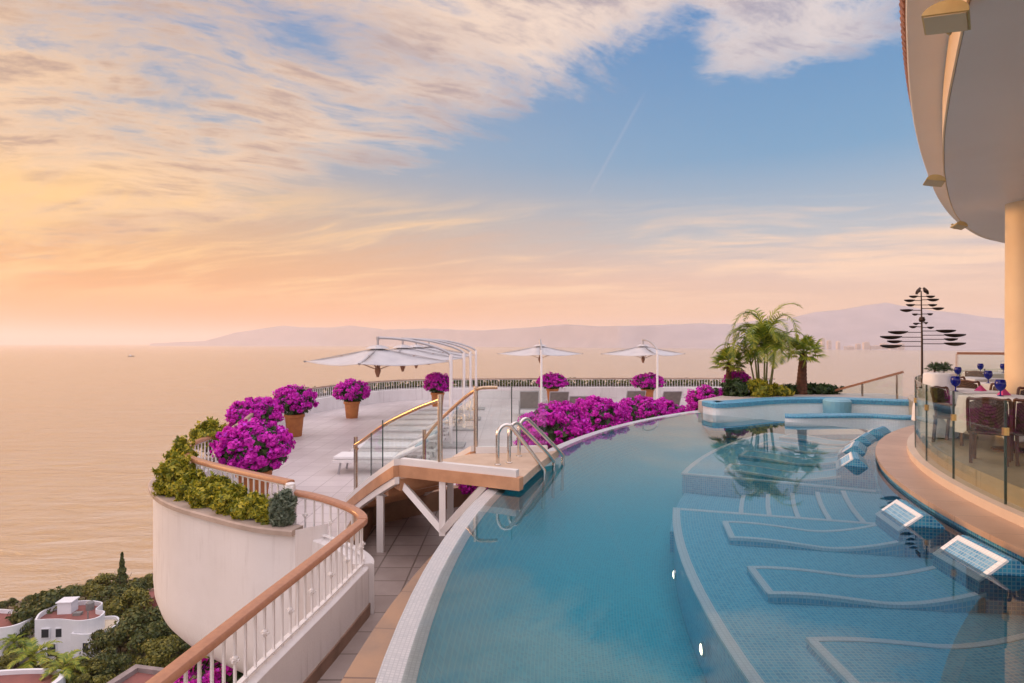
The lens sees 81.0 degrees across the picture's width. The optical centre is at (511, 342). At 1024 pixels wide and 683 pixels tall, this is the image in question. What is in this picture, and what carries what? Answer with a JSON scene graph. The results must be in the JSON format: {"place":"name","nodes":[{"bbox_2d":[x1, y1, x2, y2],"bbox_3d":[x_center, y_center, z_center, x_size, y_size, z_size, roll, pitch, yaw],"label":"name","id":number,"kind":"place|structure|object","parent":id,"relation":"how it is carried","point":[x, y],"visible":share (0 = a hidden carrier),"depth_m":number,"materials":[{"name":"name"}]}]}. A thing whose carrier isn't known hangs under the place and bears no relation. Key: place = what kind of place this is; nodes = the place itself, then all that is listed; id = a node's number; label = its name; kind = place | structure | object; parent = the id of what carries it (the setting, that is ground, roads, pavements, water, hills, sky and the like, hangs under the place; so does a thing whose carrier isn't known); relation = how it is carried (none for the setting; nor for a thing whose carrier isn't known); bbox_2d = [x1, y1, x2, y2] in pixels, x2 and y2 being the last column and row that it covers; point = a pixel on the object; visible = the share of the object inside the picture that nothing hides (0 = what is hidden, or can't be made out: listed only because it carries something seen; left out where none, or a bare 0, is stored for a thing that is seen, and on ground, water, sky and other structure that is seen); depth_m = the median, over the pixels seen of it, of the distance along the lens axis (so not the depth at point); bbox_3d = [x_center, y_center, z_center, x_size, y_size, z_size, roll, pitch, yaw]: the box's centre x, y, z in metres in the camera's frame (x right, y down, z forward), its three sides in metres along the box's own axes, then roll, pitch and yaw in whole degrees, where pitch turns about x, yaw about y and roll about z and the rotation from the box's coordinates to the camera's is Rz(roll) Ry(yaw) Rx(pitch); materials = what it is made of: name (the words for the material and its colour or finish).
{"place":"outdoors","nodes":[
{"label":"outdoors","id":0,"kind":"place"},
{"bbox_2d":[0,595,181,682],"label":"hillside","id":1,"kind":"structure","parent":0,"point":[122,648],"depth_m":75.12,"materials":[{"name":"green plant"}]},
{"bbox_2d":[0,633,28,667],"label":"coconut palm","id":2,"kind":"object","parent":1,"relation":"on","point":[12,637],"visible":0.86,"depth_m":72.09,"materials":[{"name":"green plant"}]},
{"bbox_2d":[0,609,34,667],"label":"village house","id":3,"kind":"structure","parent":1,"relation":"on","point":[6,627],"depth_m":73.62,"materials":[{"name":"grey paint"}]},
{"bbox_2d":[0,644,35,669],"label":"tree","id":4,"kind":"object","parent":1,"relation":"on","point":[5,660],"visible":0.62,"depth_m":69.82,"materials":[{"name":"green plant"}]},
{"bbox_2d":[0,668,65,682],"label":"village house","id":5,"kind":"structure","parent":1,"relation":"on","point":[29,675],"depth_m":55.11,"materials":[{"name":"red"}]},
{"bbox_2d":[6,637,62,668],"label":"coconut palm","id":6,"kind":"object","parent":1,"relation":"on","point":[35,647],"visible":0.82,"depth_m":61.18,"materials":[{"name":"green plant"}]},
{"bbox_2d":[5,585,82,641],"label":"tree","id":7,"kind":"object","parent":1,"relation":"on","point":[43,599],"visible":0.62,"depth_m":75.27,"materials":[{"name":"green plant"}]},
{"bbox_2d":[36,649,89,682],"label":"coconut palm","id":8,"kind":"object","parent":1,"relation":"on","point":[65,657],"visible":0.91,"depth_m":55.60,"materials":[{"name":"green plant"}]},
{"bbox_2d":[35,596,119,665],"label":"village house","id":9,"kind":"structure","parent":1,"relation":"on","point":[72,623],"depth_m":72.24,"materials":[{"name":"beige paint"}]},
{"bbox_2d":[66,658,117,682],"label":"tree","id":10,"kind":"object","parent":1,"relation":"on","point":[94,668],"visible":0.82,"depth_m":56.08,"materials":[{"name":"green plant"}]},
{"bbox_2d":[81,571,117,601],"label":"tree","id":11,"kind":"object","parent":1,"relation":"on","point":[100,581],"visible":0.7,"depth_m":100.36,"materials":[{"name":"green plant"}]},
{"bbox_2d":[77,653,121,682],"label":"tree","id":12,"kind":"object","parent":1,"relation":"on","point":[112,666],"visible":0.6,"depth_m":58.17,"materials":[{"name":"green plant"}]},
{"bbox_2d":[86,583,128,616],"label":"tree","id":13,"kind":"object","parent":1,"relation":"on","point":[118,590],"visible":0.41,"depth_m":88.21,"materials":[{"name":"green plant"}]},
{"bbox_2d":[79,614,136,657],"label":"tree","id":14,"kind":"object","parent":1,"relation":"on","point":[102,639],"visible":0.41,"depth_m":68.27,"materials":[{"name":"green plant"}]},
{"bbox_2d":[97,646,133,679],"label":"tree","id":15,"kind":"object","parent":1,"relation":"on","point":[124,659],"visible":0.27,"depth_m":60.96,"materials":[{"name":"green plant"}]},
{"bbox_2d":[112,552,130,586],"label":"tree","id":16,"kind":"object","parent":1,"relation":"on","point":[122,577],"visible":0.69,"depth_m":97.68,"materials":[{"name":"green plant"}]},
{"bbox_2d":[103,586,153,615],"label":"tree","id":17,"kind":"object","parent":1,"relation":"on","point":[136,598],"visible":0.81,"depth_m":79.91,"materials":[{"name":"green plant"}]},
{"bbox_2d":[108,577,153,598],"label":"tree","id":18,"kind":"object","parent":1,"relation":"on","point":[142,584],"visible":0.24,"depth_m":93.20,"materials":[{"name":"green plant"}]},
{"bbox_2d":[107,664,179,682],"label":"village house","id":19,"kind":"structure","parent":1,"relation":"on","point":[136,673],"depth_m":49.86,"materials":[{"name":"red"}]},
{"bbox_2d":[114,606,175,657],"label":"tree","id":20,"kind":"object","parent":1,"relation":"on","point":[149,622],"visible":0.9,"depth_m":67.14,"materials":[{"name":"green plant"}]},
{"bbox_2d":[130,634,180,667],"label":"tree","id":21,"kind":"object","parent":1,"relation":"on","point":[158,648],"visible":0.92,"depth_m":62.15,"materials":[{"name":"green plant"}]},
{"bbox_2d":[317,507,461,682],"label":"walkway floor","id":22,"kind":"structure","parent":0,"point":[412,543],"depth_m":8.47,"materials":[{"name":"tile"}]},
{"bbox_2d":[145,519,369,682],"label":"balustrade","id":23,"kind":"object","parent":22,"relation":"on","point":[311,645],"visible":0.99,"depth_m":5.30,"materials":[{"name":"white paint"}]},
{"bbox_2d":[294,490,373,613],"bbox_3d":[-2.185,2.930,7.302,1.491,2.140,0.398,0,0,33],"label":"balustrade","id":24,"kind":"object","parent":22,"relation":"on","point":[357,513],"visible":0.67,"depth_m":7.27,"materials":[{"name":"white paint"}]},
{"bbox_2d":[345,386,558,551],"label":"entry bridge","id":25,"kind":"structure","parent":22,"relation":"on","point":[412,479],"depth_m":8.54,"materials":[{"name":"wood"}]},
{"bbox_2d":[494,423,545,508],"bbox_3d":[0.122,1.760,8.560,0.759,1.244,0.100,0,0,-9],"label":"grab rail","id":26,"kind":"object","parent":25,"relation":"attached to","point":[521,439],"visible":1,"depth_m":8.56,"materials":[{"name":"silver metal"}]},
{"bbox_2d":[506,421,555,497],"bbox_3d":[0.286,1.759,8.948,0.988,1.244,0.100,0,0,-42],"label":"grab rail","id":27,"kind":"object","parent":25,"relation":"attached to","point":[531,437],"visible":0.92,"depth_m":8.92,"materials":[{"name":"silver metal"}]},
{"bbox_2d":[516,417,564,490],"bbox_3d":[0.463,1.759,9.402,0.977,1.244,0.100,0,0,-36],"label":"grab rail","id":28,"kind":"object","parent":25,"relation":"attached to","point":[541,432],"visible":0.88,"depth_m":9.43,"materials":[{"name":"silver metal"}]},
{"bbox_2d":[347,485,469,544],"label":"terrace slab","id":29,"kind":"structure","parent":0,"point":[401,509],"depth_m":10.61,"materials":[{"name":"white paint"}]},
{"bbox_2d":[148,455,327,673],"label":"planter wall","id":30,"kind":"structure","parent":29,"relation":"attached to","point":[212,570],"depth_m":7.80,"materials":[{"name":"white paint"}]},
{"bbox_2d":[151,448,197,497],"bbox_3d":[-5.034,1.971,8.946,0.619,0.824,0.593,0,0,-27],"label":"shrub","id":31,"kind":"object","parent":30,"relation":"in","point":[174,466],"visible":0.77,"depth_m":8.80,"materials":[{"name":"green plant"}]},
{"bbox_2d":[162,434,198,481],"bbox_3d":[-5.279,1.910,9.610,0.547,0.904,0.525,0,0,24],"label":"shrub","id":32,"kind":"object","parent":30,"relation":"in","point":[181,444],"visible":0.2,"depth_m":9.56,"materials":[{"name":"green plant"}]},
{"bbox_2d":[172,469,205,501],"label":"shrub","id":33,"kind":"object","parent":30,"relation":"on","point":[186,481],"visible":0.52,"depth_m":8.56,"materials":[{"name":"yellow plant"}]},
{"bbox_2d":[187,416,228,455],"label":"shrub","id":34,"kind":"object","parent":30,"relation":"on","point":[209,427],"visible":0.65,"depth_m":11.38,"materials":[{"name":"green plant"}]},
{"bbox_2d":[174,657,243,682],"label":"bougainvillea","id":35,"kind":"object","parent":30,"relation":"in","point":[205,671],"visible":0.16,"depth_m":8.63,"materials":[{"name":"purple plant"}]},
{"bbox_2d":[184,470,236,508],"bbox_3d":[-4.183,2.068,8.344,0.681,0.592,0.524,0,0,-20],"label":"shrub","id":36,"kind":"object","parent":30,"relation":"on","point":[202,491],"visible":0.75,"depth_m":8.21,"materials":[{"name":"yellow plant"}]},
{"bbox_2d":[208,483,252,515],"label":"shrub","id":37,"kind":"object","parent":30,"relation":"on","point":[223,497],"visible":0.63,"depth_m":7.89,"materials":[{"name":"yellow plant"}]},
{"bbox_2d":[184,436,299,524],"bbox_3d":[-4.629,2.770,9.513,1.156,2.060,5.266,0,0,-34],"label":"balustrade","id":38,"kind":"object","parent":30,"relation":"on","point":[217,467],"visible":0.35,"depth_m":8.39,"materials":[{"name":"white paint"}]},
{"bbox_2d":[230,490,268,519],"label":"shrub","id":39,"kind":"object","parent":30,"relation":"on","point":[243,508],"visible":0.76,"depth_m":7.66,"materials":[{"name":"green plant"}]},
{"bbox_2d":[252,498,272,524],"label":"shrub","id":40,"kind":"object","parent":30,"relation":"on","point":[261,516],"visible":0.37,"depth_m":7.49,"materials":[{"name":"green plant"}]},
{"bbox_2d":[267,488,297,526],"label":"shrub","id":41,"kind":"object","parent":30,"relation":"on","point":[282,503],"visible":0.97,"depth_m":7.36,"materials":[{"name":"green plant"}]},
{"bbox_2d":[232,378,774,479],"bbox_3d":[-0.431,2.720,25.096,26.004,1.960,12.023,0,0,-44],"label":"balustrade","id":42,"kind":"object","parent":29,"relation":"on","point":[328,402],"visible":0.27,"depth_m":29.52,"materials":[{"name":"white paint"}]},
{"bbox_2d":[340,410,1023,682],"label":"swimming pool","id":43,"kind":"structure","parent":29,"relation":"on","point":[573,582],"depth_m":6.07,"materials":[{"name":"tile"}]},
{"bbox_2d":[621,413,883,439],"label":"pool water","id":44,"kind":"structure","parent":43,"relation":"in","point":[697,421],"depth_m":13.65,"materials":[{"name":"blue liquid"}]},
{"bbox_2d":[724,452,877,489],"bbox_3d":[4.703,2.205,9.861,2.234,0.870,0.648,0,0,27],"label":"pool lounger","id":45,"kind":"object","parent":43,"relation":"on","point":[853,469],"visible":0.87,"depth_m":9.51,"materials":[{"name":"tile"}]},
{"bbox_2d":[738,441,874,472],"bbox_3d":[5.408,2.205,11.065,2.234,0.870,0.648,0,0,33],"label":"pool lounger","id":46,"kind":"object","parent":43,"relation":"on","point":[861,449],"visible":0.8,"depth_m":10.93,"materials":[{"name":"tile"}]},
{"bbox_2d":[757,432,878,460],"bbox_3d":[6.222,2.205,12.169,2.234,0.870,0.648,0,0,39],"label":"pool lounger","id":47,"kind":"object","parent":43,"relation":"on","point":[869,441],"visible":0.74,"depth_m":12.12,"materials":[{"name":"tile"}]},
{"bbox_2d":[779,426,890,446],"bbox_3d":[7.114,2.205,13.150,0.648,0.870,2.234,0,0,-45],"label":"pool lounger","id":48,"kind":"object","parent":43,"relation":"on","point":[876,431],"visible":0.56,"depth_m":13.26,"materials":[{"name":"tile"}]},
{"bbox_2d":[722,499,951,558],"bbox_3d":[3.549,2.205,6.665,2.234,0.870,0.648,0,0,12],"label":"pool lounger","id":49,"kind":"object","parent":43,"relation":"on","point":[901,528],"visible":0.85,"depth_m":6.49,"materials":[{"name":"tile"}]},
{"bbox_2d":[747,535,1023,614],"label":"pool lounger","id":50,"kind":"object","parent":43,"relation":"on","point":[966,574],"visible":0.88,"depth_m":5.15,"materials":[{"name":"tile"}]},
{"bbox_2d":[806,633,1023,682],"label":"pool lounger","id":51,"kind":"object","parent":43,"relation":"on","point":[864,660],"visible":0.99,"depth_m":4.09,"materials":[{"name":"tile"}]},
{"bbox_2d":[234,398,688,536],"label":"terrace floor","id":52,"kind":"structure","parent":0,"point":[324,439],"depth_m":16.75,"materials":[{"name":"tile"}]},
{"bbox_2d":[209,417,295,493],"bbox_3d":[-4.466,2.016,10.371,1.313,1.468,1.436,0,0,-8],"label":"potted bougainvillea","id":53,"kind":"object","parent":52,"relation":"on","point":[254,444],"visible":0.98,"depth_m":9.97,"materials":[{"name":"purple plant"}]},
{"bbox_2d":[225,396,284,426],"bbox_3d":[-6.617,2.066,15.481,1.438,1.368,1.589,0,0,-25],"label":"potted bougainvillea","id":54,"kind":"object","parent":52,"relation":"on","point":[266,409],"visible":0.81,"depth_m":15.11,"materials":[{"name":"purple plant"}]},
{"bbox_2d":[271,384,318,436],"bbox_3d":[-6.434,1.969,17.675,1.462,1.562,1.482,0,0,-16],"label":"potted bougainvillea","id":55,"kind":"object","parent":52,"relation":"on","point":[294,402],"visible":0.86,"depth_m":17.45,"materials":[{"name":"purple plant"}]},
{"bbox_2d":[332,378,370,418],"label":"potted bougainvillea","id":56,"kind":"object","parent":52,"relation":"on","point":[351,393],"visible":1,"depth_m":21.74,"materials":[{"name":"purple plant"}]},
{"bbox_2d":[332,439,429,473],"bbox_3d":[-2.784,2.419,12.851,1.950,0.669,0.660,0,0,1],"label":"sunbed","id":57,"kind":"object","parent":52,"relation":"on","point":[348,457],"visible":0.83,"depth_m":12.58,"materials":[{"name":"white metal"}]},
{"bbox_2d":[303,336,465,448],"bbox_3d":[-3.233,1.288,16.000,3.319,2.924,3.319,0,0,45],"label":"cantilever umbrella","id":58,"kind":"object","parent":52,"relation":"on","point":[378,355],"visible":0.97,"depth_m":15.82,"materials":[{"name":"white fabric"}]},
{"bbox_2d":[351,430,437,459],"bbox_3d":[-2.738,2.419,14.171,1.950,0.669,0.660,0,0,1],"label":"sunbed","id":59,"kind":"object","parent":52,"relation":"on","point":[388,446],"visible":0.72,"depth_m":13.90,"materials":[{"name":"white metal"}]},
{"bbox_2d":[365,423,445,451],"bbox_3d":[-2.727,2.419,15.490,1.950,0.669,0.660,0,0,0],"label":"sunbed","id":60,"kind":"object","parent":52,"relation":"on","point":[397,437],"visible":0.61,"depth_m":15.21,"materials":[{"name":"white plastic"}]},
{"bbox_2d":[377,417,448,441],"bbox_3d":[-2.745,2.419,16.810,1.950,0.669,0.660,0,0,0],"label":"sunbed","id":61,"kind":"object","parent":52,"relation":"on","point":[402,430],"visible":0.54,"depth_m":16.52,"materials":[{"name":"white metal"}]},
{"bbox_2d":[387,411,454,435],"bbox_3d":[-2.727,2.419,18.130,1.950,0.669,0.660,0,0,0],"label":"sunbed","id":62,"kind":"object","parent":52,"relation":"on","point":[411,423],"visible":0.65,"depth_m":17.85,"materials":[{"name":"white plastic"}]},
{"bbox_2d":[396,407,459,426],"bbox_3d":[-2.704,2.419,19.451,1.950,0.669,0.660,0,0,1],"label":"sunbed","id":63,"kind":"object","parent":52,"relation":"on","point":[420,418],"visible":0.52,"depth_m":19.18,"materials":[{"name":"white plastic"}]},
{"bbox_2d":[390,338,473,430],"bbox_3d":[-3.133,1.288,19.100,3.319,2.924,3.319,0,0,45],"label":"cantilever umbrella","id":64,"kind":"object","parent":52,"relation":"on","point":[403,348],"visible":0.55,"depth_m":19.06,"materials":[{"name":"white fabric"}]},
{"bbox_2d":[422,372,453,406],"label":"potted bougainvillea","id":65,"kind":"object","parent":52,"relation":"on","point":[436,384],"visible":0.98,"depth_m":25.11,"materials":[{"name":"purple plant"}]},
{"bbox_2d":[410,338,480,420],"bbox_3d":[-3.103,1.288,21.600,3.319,2.924,3.319,0,0,45],"label":"cantilever umbrella","id":66,"kind":"object","parent":52,"relation":"on","point":[416,346],"visible":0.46,"depth_m":21.57,"materials":[{"name":"grey metal"}]},
{"bbox_2d":[421,339,484,409],"bbox_3d":[-3.103,1.288,24.900,3.319,2.924,3.319,0,0,45],"label":"cantilever umbrella","id":67,"kind":"object","parent":52,"relation":"on","point":[460,353],"visible":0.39,"depth_m":24.86,"materials":[{"name":"grey metal"}]},
{"bbox_2d":[518,391,538,415],"bbox_3d":[0.618,2.243,22.554,0.724,1.015,1.767,0,0,-1],"label":"chaise","id":68,"kind":"object","parent":52,"relation":"on","point":[528,400],"visible":0.94,"depth_m":21.89,"materials":[{"name":"grey fabric"}]},
{"bbox_2d":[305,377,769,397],"bbox_3d":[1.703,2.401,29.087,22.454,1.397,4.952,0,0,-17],"label":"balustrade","id":69,"kind":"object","parent":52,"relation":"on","point":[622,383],"visible":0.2,"depth_m":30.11,"materials":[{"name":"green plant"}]},
{"bbox_2d":[497,339,582,402],"bbox_3d":[1.282,1.288,27.202,3.319,2.924,3.319,0,0,-44],"label":"cantilever umbrella","id":70,"kind":"object","parent":52,"relation":"on","point":[540,349],"visible":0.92,"depth_m":27.07,"materials":[{"name":"white fabric"}]},
{"bbox_2d":[536,372,568,402],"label":"potted bougainvillea","id":71,"kind":"object","parent":52,"relation":"on","point":[553,382],"visible":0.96,"depth_m":27.23,"materials":[{"name":"purple plant"}]},
{"bbox_2d":[513,400,594,448],"bbox_3d":[0.895,2.000,13.320,1.788,1.508,1.753,0,0,-11],"label":"bougainvillea","id":72,"kind":"object","parent":52,"relation":"on","point":[557,422],"visible":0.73,"depth_m":12.81,"materials":[{"name":"purple plant"}]},
{"bbox_2d":[546,391,568,405],"bbox_3d":[1.652,2.243,22.354,0.724,1.015,1.768,0,0,-3],"label":"chaise","id":73,"kind":"object","parent":52,"relation":"on","point":[560,396],"visible":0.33,"depth_m":21.58,"materials":[{"name":"grey fabric"}]},
{"bbox_2d":[575,395,632,431],"bbox_3d":[2.201,2.028,15.164,1.851,1.451,1.800,0,0,28],"label":"bougainvillea","id":74,"kind":"object","parent":52,"relation":"on","point":[606,412],"visible":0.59,"depth_m":14.73,"materials":[{"name":"purple plant"}]},
{"bbox_2d":[600,339,684,398],"bbox_3d":[6.006,1.288,26.996,3.319,2.924,3.319,0,0,40],"label":"cantilever umbrella","id":75,"kind":"object","parent":52,"relation":"on","point":[642,350],"visible":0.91,"depth_m":26.87,"materials":[{"name":"white fabric"}]},
{"bbox_2d":[615,394,670,420],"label":"bougainvillea","id":76,"kind":"object","parent":52,"relation":"on","point":[639,409],"visible":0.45,"depth_m":16.40,"materials":[{"name":"purple plant"}]},
{"bbox_2d":[630,372,666,397],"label":"potted bougainvillea","id":77,"kind":"object","parent":52,"relation":"on","point":[646,382],"visible":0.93,"depth_m":27.06,"materials":[{"name":"purple plant"}]},
{"bbox_2d":[655,397,689,413],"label":"bougainvillea","id":78,"kind":"object","parent":52,"relation":"on","point":[672,407],"visible":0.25,"depth_m":17.35,"materials":[{"name":"purple plant"}]},
{"bbox_2d":[684,384,723,410],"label":"bougainvillea","id":79,"kind":"object","parent":52,"relation":"on","point":[700,393],"visible":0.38,"depth_m":19.04,"materials":[{"name":"purple plant"}]},
{"bbox_2d":[698,393,919,440],"bbox_3d":[8.477,2.320,16.649,6.656,1.560,5.273,0,0,0],"label":"hot tub","id":80,"kind":"object","parent":52,"relation":"on","point":[868,411],"visible":0.58,"depth_m":16.34,"materials":[{"name":"tile"}]},
{"bbox_2d":[709,345,749,379],"bbox_3d":[6.772,0.821,18.728,1.226,1.559,1.245,0,0,-30],"label":"fan palm","id":81,"kind":"object","parent":80,"relation":"on","point":[729,367],"visible":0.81,"depth_m":18.63,"materials":[{"name":"green plant"}]},
{"bbox_2d":[720,377,748,396],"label":"shrub","id":82,"kind":"object","parent":80,"relation":"on","point":[735,386],"visible":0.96,"depth_m":18.01,"materials":[{"name":"green plant"}]},
{"bbox_2d":[746,378,773,396],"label":"shrub","id":83,"kind":"object","parent":80,"relation":"on","point":[756,387],"visible":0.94,"depth_m":17.82,"materials":[{"name":"yellow plant"}]},
{"bbox_2d":[712,302,810,384],"bbox_3d":[7.860,0.171,18.502,2.768,2.876,2.442,0,0,-28],"label":"feather palm","id":84,"kind":"object","parent":80,"relation":"on","point":[765,336],"visible":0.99,"depth_m":18.16,"materials":[{"name":"green plant"}]},
{"bbox_2d":[779,334,828,394],"bbox_3d":[9.122,0.631,18.773,1.483,1.939,1.424,0,0,0],"label":"fan palm","id":85,"kind":"object","parent":80,"relation":"on","point":[801,381],"visible":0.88,"depth_m":18.62,"materials":[{"name":"green plant"}]},
{"bbox_2d":[779,382,844,394],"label":"shrub","id":86,"kind":"object","parent":80,"relation":"on","point":[819,388],"visible":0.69,"depth_m":18.72,"materials":[{"name":"green plant"}]},
{"bbox_2d":[835,371,903,398],"bbox_3d":[10.511,1.919,18.000,0.070,2.252,2.318,0,0,-30],"label":"stair rail","id":87,"kind":"object","parent":80,"relation":"on","point":[872,380],"visible":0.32,"depth_m":17.64,"materials":[{"name":"brown wood"}]},
{"bbox_2d":[880,287,965,387],"bbox_3d":[9.864,0.353,14.400,2.064,3.394,0.600,0,0,0],"label":"kinetic sculpture","id":88,"kind":"object","parent":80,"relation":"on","point":[921,318],"visible":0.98,"depth_m":14.39,"materials":[{"name":"brown metal"}]},
{"bbox_2d":[0,344,1003,601],"bbox_3d":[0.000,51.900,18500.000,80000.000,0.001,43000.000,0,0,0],"label":"sea","id":89,"kind":"structure","parent":0,"point":[88,432],"depth_m":571.38,"materials":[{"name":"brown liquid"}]},
{"bbox_2d":[0,0,1004,343],"label":"sky","id":90,"kind":"structure","parent":0,"point":[171,170],"materials":[{"name":"blue"}]},
{"bbox_2d":[150,303,1004,350],"bbox_3d":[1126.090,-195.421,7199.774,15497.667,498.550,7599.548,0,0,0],"label":"hills","id":91,"kind":"structure","parent":0,"point":[871,324],"depth_m":6530.91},
{"bbox_2d":[875,395,1023,556],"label":"restaurant deck","id":92,"kind":"structure","parent":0,"point":[970,496],"depth_m":7.27,"materials":[{"name":"stone"}]},
{"bbox_2d":[919,372,958,437],"bbox_3d":[6.818,0.980,9.577,0.522,1.000,0.522,0,0,-23],"label":"service stand","id":93,"kind":"object","parent":92,"relation":"on","point":[931,379],"visible":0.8,"depth_m":9.45,"materials":[{"name":"white fabric"}]},
{"bbox_2d":[930,386,963,445],"bbox_3d":[6.631,1.080,9.039,0.457,0.843,0.511,0,0,-26],"label":"dining chair","id":94,"kind":"object","parent":92,"relation":"on","point":[941,402],"visible":0.63,"depth_m":9.17,"materials":[{"name":"brown wood"}]},
{"bbox_2d":[911,388,1009,438],"bbox_3d":[7.150,1.124,9.550,0.981,0.752,0.981,0,0,-6],"label":"dining table","id":95,"kind":"object","parent":92,"relation":"on","point":[968,391],"visible":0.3,"depth_m":9.34,"materials":[{"name":"white fabric"}]},
{"bbox_2d":[914,368,1021,504],"bbox_3d":[7.534,1.147,9.124,2.367,1.095,13.848,0,0,31],"label":"glass balustrade","id":96,"kind":"object","parent":92,"relation":"on","point":[1005,431],"visible":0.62,"depth_m":7.50,"materials":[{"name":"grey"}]},
{"bbox_2d":[966,396,1012,466],"bbox_3d":[5.990,1.080,7.518,0.457,0.843,0.511,0,0,43],"label":"dining chair","id":97,"kind":"object","parent":92,"relation":"on","point":[984,415],"visible":0.88,"depth_m":7.39,"materials":[{"name":"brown wood"}]},
{"bbox_2d":[955,394,1023,453],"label":"dining table","id":98,"kind":"object","parent":92,"relation":"on","point":[960,412],"visible":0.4,"depth_m":8.55,"materials":[{"name":"white fabric"}]},
{"bbox_2d":[995,200,1023,437],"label":"column","id":99,"kind":"structure","parent":92,"relation":"on","point":[1014,308],"depth_m":9.43,"materials":[{"name":"beige paint"}]},
{"bbox_2d":[899,0,1023,242],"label":"restaurant roof","id":100,"kind":"structure","parent":99,"relation":"on","point":[965,89],"depth_m":6.03,"materials":[{"name":"paint"}]},
{"bbox_2d":[923,174,945,186],"bbox_3d":[5.092,-1.964,7.242,0.198,0.127,0.232,13,-9,22],"label":"floodlight","id":101,"kind":"object","parent":100,"relation":"attached to","point":[935,180],"visible":1,"depth_m":7.16,"materials":[{"name":"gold metal"}]},
{"bbox_2d":[921,0,970,34],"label":"floodlight","id":102,"kind":"object","parent":100,"relation":"attached to","point":[948,17],"visible":1,"depth_m":3.91,"materials":[{"name":"beige metal"}]},
{"bbox_2d":[1008,398,1023,465],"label":"dining chair","id":103,"kind":"object","parent":92,"relation":"on","point":[1018,429],"visible":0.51,"depth_m":7.32,"materials":[{"name":"brown wood"}]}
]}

